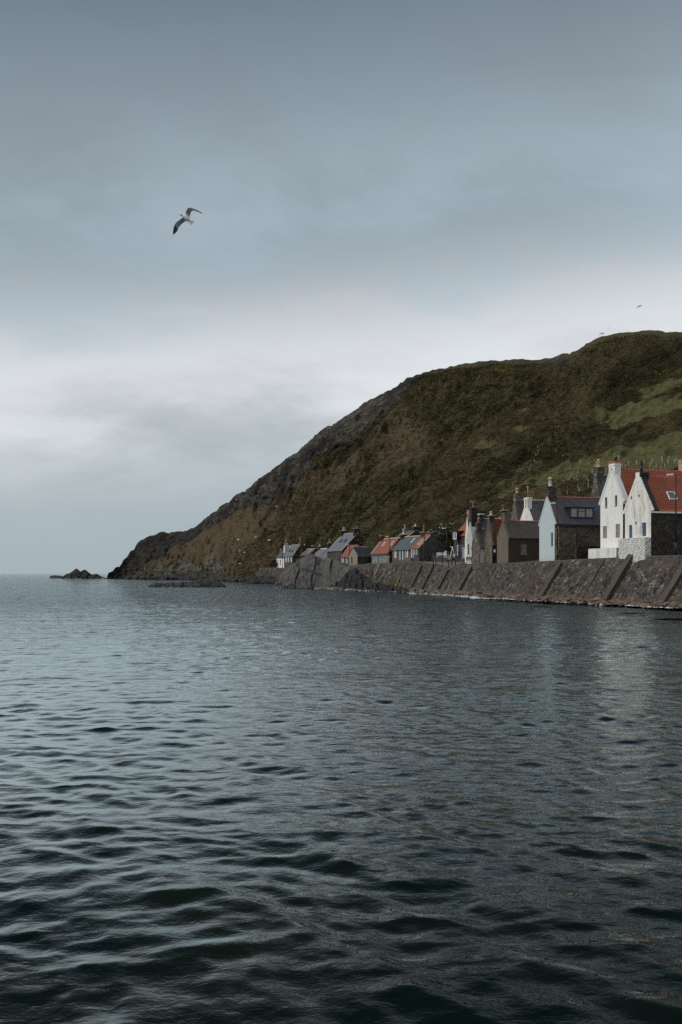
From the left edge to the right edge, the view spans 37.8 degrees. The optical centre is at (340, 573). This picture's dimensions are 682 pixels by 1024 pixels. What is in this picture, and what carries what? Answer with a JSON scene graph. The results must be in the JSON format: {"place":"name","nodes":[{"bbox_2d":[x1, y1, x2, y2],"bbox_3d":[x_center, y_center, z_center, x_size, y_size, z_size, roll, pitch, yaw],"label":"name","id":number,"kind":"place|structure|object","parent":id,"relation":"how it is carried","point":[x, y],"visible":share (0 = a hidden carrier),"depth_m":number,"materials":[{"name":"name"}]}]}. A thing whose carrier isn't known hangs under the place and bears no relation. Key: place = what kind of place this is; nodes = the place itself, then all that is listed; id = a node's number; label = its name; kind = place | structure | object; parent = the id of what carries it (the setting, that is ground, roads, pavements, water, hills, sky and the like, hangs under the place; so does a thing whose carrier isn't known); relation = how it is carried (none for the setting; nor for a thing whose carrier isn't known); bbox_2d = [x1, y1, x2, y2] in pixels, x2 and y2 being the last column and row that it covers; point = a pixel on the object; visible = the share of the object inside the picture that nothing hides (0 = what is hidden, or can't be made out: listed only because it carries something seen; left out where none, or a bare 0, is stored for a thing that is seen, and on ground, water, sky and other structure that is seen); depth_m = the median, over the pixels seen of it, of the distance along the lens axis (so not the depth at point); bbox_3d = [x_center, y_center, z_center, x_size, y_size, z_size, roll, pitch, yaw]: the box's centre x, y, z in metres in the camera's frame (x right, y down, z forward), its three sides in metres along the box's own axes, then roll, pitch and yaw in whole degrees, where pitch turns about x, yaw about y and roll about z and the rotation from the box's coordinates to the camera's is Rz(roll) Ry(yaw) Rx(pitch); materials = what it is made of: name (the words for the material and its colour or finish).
{"place":"outdoors","nodes":[
{"label":"outdoors","id":0,"kind":"place"},
{"bbox_2d":[0,573,107,575],"bbox_3d":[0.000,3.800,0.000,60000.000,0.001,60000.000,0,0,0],"label":"open sea","id":1,"kind":"structure","parent":0,"point":[34,574],"depth_m":2700.76,"materials":[{"name":"liquid"}]},
{"bbox_2d":[173,208,202,234],"bbox_3d":[-5.094,-11.637,32.994,0.968,0.853,0.302,0,0,8],"label":"gull","id":2,"kind":"object","parent":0,"point":[186,216],"visible":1,"depth_m":32.98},
{"bbox_2d":[0,575,681,1023],"bbox_3d":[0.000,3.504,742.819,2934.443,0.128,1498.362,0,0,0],"label":"sea water","id":3,"kind":"structure","parent":0,"point":[236,803],"depth_m":14.86,"materials":[{"name":"liquid"}]},
{"bbox_2d":[50,575,62,577],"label":"sea rock","id":4,"kind":"object","parent":3,"relation":"in","point":[55,576],"visible":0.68,"depth_m":691.29,"materials":[{"name":"grey stone"}]},
{"bbox_2d":[61,569,105,578],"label":"sea rock","id":5,"kind":"object","parent":3,"relation":"in","point":[78,574],"visible":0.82,"depth_m":601.21,"materials":[{"name":"grey stone"}]},
{"bbox_2d":[147,579,225,586],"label":"sea rock","id":6,"kind":"object","parent":3,"relation":"in","point":[207,583],"visible":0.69,"depth_m":249.30,"materials":[{"name":"grey stone"}]},
{"bbox_2d":[124,574,413,591],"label":"shore boulders","id":7,"kind":"object","parent":3,"relation":"in","point":[261,579],"visible":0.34,"depth_m":434.00,"materials":[{"name":"grey stone"}]},
{"bbox_2d":[273,553,350,587],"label":"sea rock","id":8,"kind":"object","parent":3,"relation":"in","point":[311,570],"visible":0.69,"depth_m":231.45,"materials":[{"name":"grey stone"}]},
{"bbox_2d":[330,567,405,592],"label":"sea rock","id":9,"kind":"object","parent":3,"relation":"in","point":[354,578],"visible":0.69,"depth_m":198.40,"materials":[{"name":"grey stone"}]},
{"bbox_2d":[66,578,670,609],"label":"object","id":10,"kind":"object","parent":3,"relation":"in","point":[475,597],"visible":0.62,"depth_m":133.18,"materials":[{"name":"stone"}]},
{"bbox_2d":[316,586,681,607],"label":"shore rubble","id":11,"kind":"object","parent":3,"relation":"in","point":[591,600],"visible":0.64,"depth_m":122.63,"materials":[{"name":"stone"}]},
{"bbox_2d":[453,598,681,619],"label":"foam","id":12,"kind":"object","parent":3,"relation":"on","point":[590,604],"visible":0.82,"depth_m":105.94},
{"bbox_2d":[648,620,671,621],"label":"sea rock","id":13,"kind":"object","parent":3,"relation":"in","point":[658,621],"visible":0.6,"depth_m":71.87,"materials":[{"name":"grey stone"}]},
{"bbox_2d":[0,0,681,572],"label":"sky","id":14,"kind":"structure","parent":0,"point":[386,192],"materials":[{"name":"grey"}]},
{"bbox_2d":[106,330,681,578],"bbox_3d":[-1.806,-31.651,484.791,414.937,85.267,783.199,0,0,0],"label":"hillside","id":15,"kind":"structure","parent":0,"point":[209,541],"depth_m":301.17,"materials":[{"name":"green plant"}]},
{"bbox_2d":[269,559,276,566],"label":"shrub","id":16,"kind":"object","parent":15,"relation":"on","point":[273,564],"visible":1,"depth_m":351.56,"materials":[{"name":"green plant"}]},
{"bbox_2d":[276,543,288,567],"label":"cottage","id":17,"kind":"structure","parent":15,"relation":"on","point":[279,559],"depth_m":348.90,"materials":[{"name":"paint"}]},
{"bbox_2d":[283,537,301,567],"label":"cottage","id":18,"kind":"structure","parent":15,"relation":"on","point":[290,556],"depth_m":338.76,"materials":[{"name":"stone"}]},
{"bbox_2d":[301,540,311,552],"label":"tree","id":19,"kind":"object","parent":15,"relation":"on","point":[305,545],"visible":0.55,"depth_m":321.92,"materials":[{"name":"green plant"}]},
{"bbox_2d":[299,548,317,558],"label":"cottage","id":20,"kind":"structure","parent":15,"relation":"on","point":[307,551],"depth_m":308.09,"materials":[{"name":"stone"}]},
{"bbox_2d":[315,544,326,556],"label":"cottage","id":21,"kind":"structure","parent":15,"relation":"on","point":[320,552],"depth_m":288.77,"materials":[{"name":"grey stone"}]},
{"bbox_2d":[320,539,331,558],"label":"cottage","id":22,"kind":"structure","parent":15,"relation":"on","point":[324,554],"depth_m":273.67,"materials":[{"name":"stone"}]},
{"bbox_2d":[326,526,362,562],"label":"tall stone house","id":23,"kind":"structure","parent":15,"relation":"on","point":[336,549],"depth_m":254.78,"materials":[{"name":"stone"}]},
{"bbox_2d":[340,545,358,564],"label":"cottage","id":24,"kind":"structure","parent":15,"relation":"on","point":[344,557],"depth_m":243.15,"materials":[{"name":"red stone"}]},
{"bbox_2d":[348,546,371,564],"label":"stone shed","id":25,"kind":"structure","parent":15,"relation":"on","point":[356,554],"depth_m":223.34,"materials":[{"name":"grey stone"}]},
{"bbox_2d":[359,531,370,542],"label":"tree","id":26,"kind":"object","parent":15,"relation":"on","point":[364,535],"visible":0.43,"depth_m":251.09,"materials":[{"name":"green plant"}]},
{"bbox_2d":[370,535,399,563],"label":"row cottage","id":27,"kind":"structure","parent":15,"relation":"on","point":[380,553],"depth_m":201.47,"materials":[{"name":"stone"}]},
{"bbox_2d":[391,530,420,562],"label":"row cottage","id":28,"kind":"structure","parent":15,"relation":"on","point":[401,550],"depth_m":194.40,"materials":[{"name":"grey stone"}]},
{"bbox_2d":[396,524,420,536],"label":"slate house","id":29,"kind":"structure","parent":15,"relation":"on","point":[414,531],"depth_m":213.62,"materials":[{"name":"stone"}]},
{"bbox_2d":[145,333,681,576],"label":"hillside scrub","id":30,"kind":"object","parent":15,"relation":"on","point":[557,386],"visible":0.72,"depth_m":272.09,"materials":[{"name":"green plant"}]},
{"bbox_2d":[410,526,445,561],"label":"row cottage","id":31,"kind":"structure","parent":15,"relation":"on","point":[433,544],"depth_m":189.30,"materials":[{"name":"grey stone"}]},
{"bbox_2d":[428,529,445,544],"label":"tree","id":32,"kind":"object","parent":15,"relation":"on","point":[436,534],"visible":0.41,"depth_m":205.19,"materials":[{"name":"green plant"}]},
{"bbox_2d":[430,555,447,561],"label":"garden wall","id":33,"kind":"structure","parent":15,"relation":"on","point":[439,559],"depth_m":186.18,"materials":[{"name":"grey stone"}]},
{"bbox_2d":[433,521,455,543],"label":"tree","id":34,"kind":"object","parent":15,"relation":"on","point":[449,526],"visible":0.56,"depth_m":207.78,"materials":[{"name":"green plant"}]},
{"bbox_2d":[437,529,453,551],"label":"tree","id":35,"kind":"object","parent":15,"relation":"on","point":[449,535],"visible":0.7,"depth_m":203.76,"materials":[{"name":"green plant"}]},
{"bbox_2d":[440,542,451,553],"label":"shrub","id":36,"kind":"object","parent":15,"relation":"on","point":[447,548],"visible":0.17,"depth_m":199.42,"materials":[{"name":"green plant"}]},
{"bbox_2d":[447,540,453,559],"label":"shrub","id":37,"kind":"object","parent":15,"relation":"on","point":[451,542],"visible":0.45,"depth_m":198.88,"materials":[{"name":"green plant"}]},
{"bbox_2d":[452,521,465,561],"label":"stone house","id":38,"kind":"structure","parent":15,"relation":"on","point":[459,541],"depth_m":184.27,"materials":[{"name":"blue paint"}]},
{"bbox_2d":[462,547,464,557],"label":"door","id":39,"kind":"structure","parent":38,"relation":"in","point":[463,549],"depth_m":183.53,"materials":[{"name":"blue paint"}]},
{"bbox_2d":[464,510,469,562],"bbox_3d":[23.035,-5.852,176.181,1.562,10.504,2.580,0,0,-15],"label":"cottage","id":40,"kind":"structure","parent":15,"relation":"on","point":[467,522],"depth_m":176.25,"materials":[{"name":"beige paint"}]},
{"bbox_2d":[256,554,681,603],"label":"sea wall","id":41,"kind":"structure","parent":15,"relation":"on","point":[652,579],"depth_m":125.39,"materials":[{"name":"stone"}]},
{"bbox_2d":[666,473,676,554],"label":"street lamp","id":42,"kind":"object","parent":41,"relation":"on","point":[671,474],"visible":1,"depth_m":103.94,"materials":[{"name":"grey metal"}]},
{"bbox_2d":[466,501,477,563],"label":"cottage","id":43,"kind":"structure","parent":15,"relation":"on","point":[472,522],"depth_m":168.81,"materials":[{"name":"white paint"}]},
{"bbox_2d":[471,519,484,563],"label":"cottage","id":44,"kind":"structure","parent":15,"relation":"on","point":[478,551],"depth_m":164.20,"materials":[{"name":"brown stone"}]},
{"bbox_2d":[480,549,483,562],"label":"door","id":45,"kind":"structure","parent":44,"relation":"in","point":[481,550],"depth_m":163.09,"materials":[{"name":"white paint"}]},
{"bbox_2d":[477,511,487,531],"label":"cottage","id":46,"kind":"structure","parent":15,"relation":"on","point":[483,520],"depth_m":173.19,"materials":[{"name":"grey stone"}]},
{"bbox_2d":[483,511,501,563],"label":"cottage","id":47,"kind":"structure","parent":15,"relation":"on","point":[492,530],"depth_m":159.01,"materials":[{"name":"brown stone"}]},
{"bbox_2d":[500,505,512,519],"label":"cottage","id":48,"kind":"structure","parent":15,"relation":"on","point":[503,511],"depth_m":178.55,"materials":[{"name":"grey stone"}]},
{"bbox_2d":[496,513,538,562],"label":"cottage","id":49,"kind":"structure","parent":15,"relation":"on","point":[517,540],"depth_m":149.62,"materials":[{"name":"brown stone"}]},
{"bbox_2d":[520,542,527,554],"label":"window","id":50,"kind":"structure","parent":49,"relation":"in","point":[523,545],"depth_m":149.32,"materials":[{"name":"grey glass"}]},
{"bbox_2d":[511,488,544,519],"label":"cottage","id":51,"kind":"structure","parent":15,"relation":"on","point":[518,507],"depth_m":162.07,"materials":[{"name":"stone"}]},
{"bbox_2d":[520,484,540,520],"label":"cottage","id":52,"kind":"structure","parent":15,"relation":"on","point":[530,512],"depth_m":155.50,"materials":[{"name":"white paint"}]},
{"bbox_2d":[550,502,557,559],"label":"street lamp","id":53,"kind":"object","parent":15,"relation":"on","point":[557,531],"visible":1,"depth_m":130.92,"materials":[{"name":"black metal"}]},
{"bbox_2d":[555,528,575,559],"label":"yard wall","id":54,"kind":"structure","parent":15,"relation":"on","point":[566,543],"depth_m":132.92,"materials":[{"name":"brown stone"}]},
{"bbox_2d":[538,477,599,560],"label":"cottage","id":55,"kind":"structure","parent":15,"relation":"on","point":[581,515],"depth_m":135.61,"materials":[{"name":"grey stone"}]},
{"bbox_2d":[575,546,599,558],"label":"garden wall","id":56,"kind":"structure","parent":15,"relation":"on","point":[581,552],"depth_m":129.25,"materials":[{"name":"stone"}]},
{"bbox_2d":[591,459,607,496],"bbox_3d":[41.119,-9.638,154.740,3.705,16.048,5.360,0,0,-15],"label":"chimney","id":57,"kind":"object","parent":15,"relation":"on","point":[599,478],"visible":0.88,"depth_m":153.91,"materials":[{"name":"stone"}]},
{"bbox_2d":[588,456,681,558],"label":"tall house","id":58,"kind":"structure","parent":15,"relation":"on","point":[619,482],"depth_m":119.97,"materials":[{"name":"paint"}]},
{"bbox_2d":[618,460,681,561],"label":"cottage","id":59,"kind":"structure","parent":15,"relation":"on","point":[649,511],"depth_m":112.27,"materials":[{"name":"white paint"},{"name":"red tile"},{"name":"dark stone"}]},
{"bbox_2d":[643,523,645,535],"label":"door","id":60,"kind":"structure","parent":59,"relation":"in","point":[644,524],"depth_m":112.43,"materials":[{"name":"blue paint"}]},
{"bbox_2d":[344,555,681,565],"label":"street","id":61,"kind":"structure","parent":0,"point":[446,563],"depth_m":173.61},
{"bbox_2d":[385,536,390,561],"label":"street lamp","id":62,"kind":"object","parent":61,"relation":"on","point":[389,548],"visible":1,"depth_m":196.95,"materials":[{"name":"black paint"}]},
{"bbox_2d":[421,523,426,560],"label":"telegraph pole","id":63,"kind":"object","parent":61,"relation":"on","point":[424,525],"visible":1,"depth_m":183.92,"materials":[{"name":"brown wood"}]}
]}

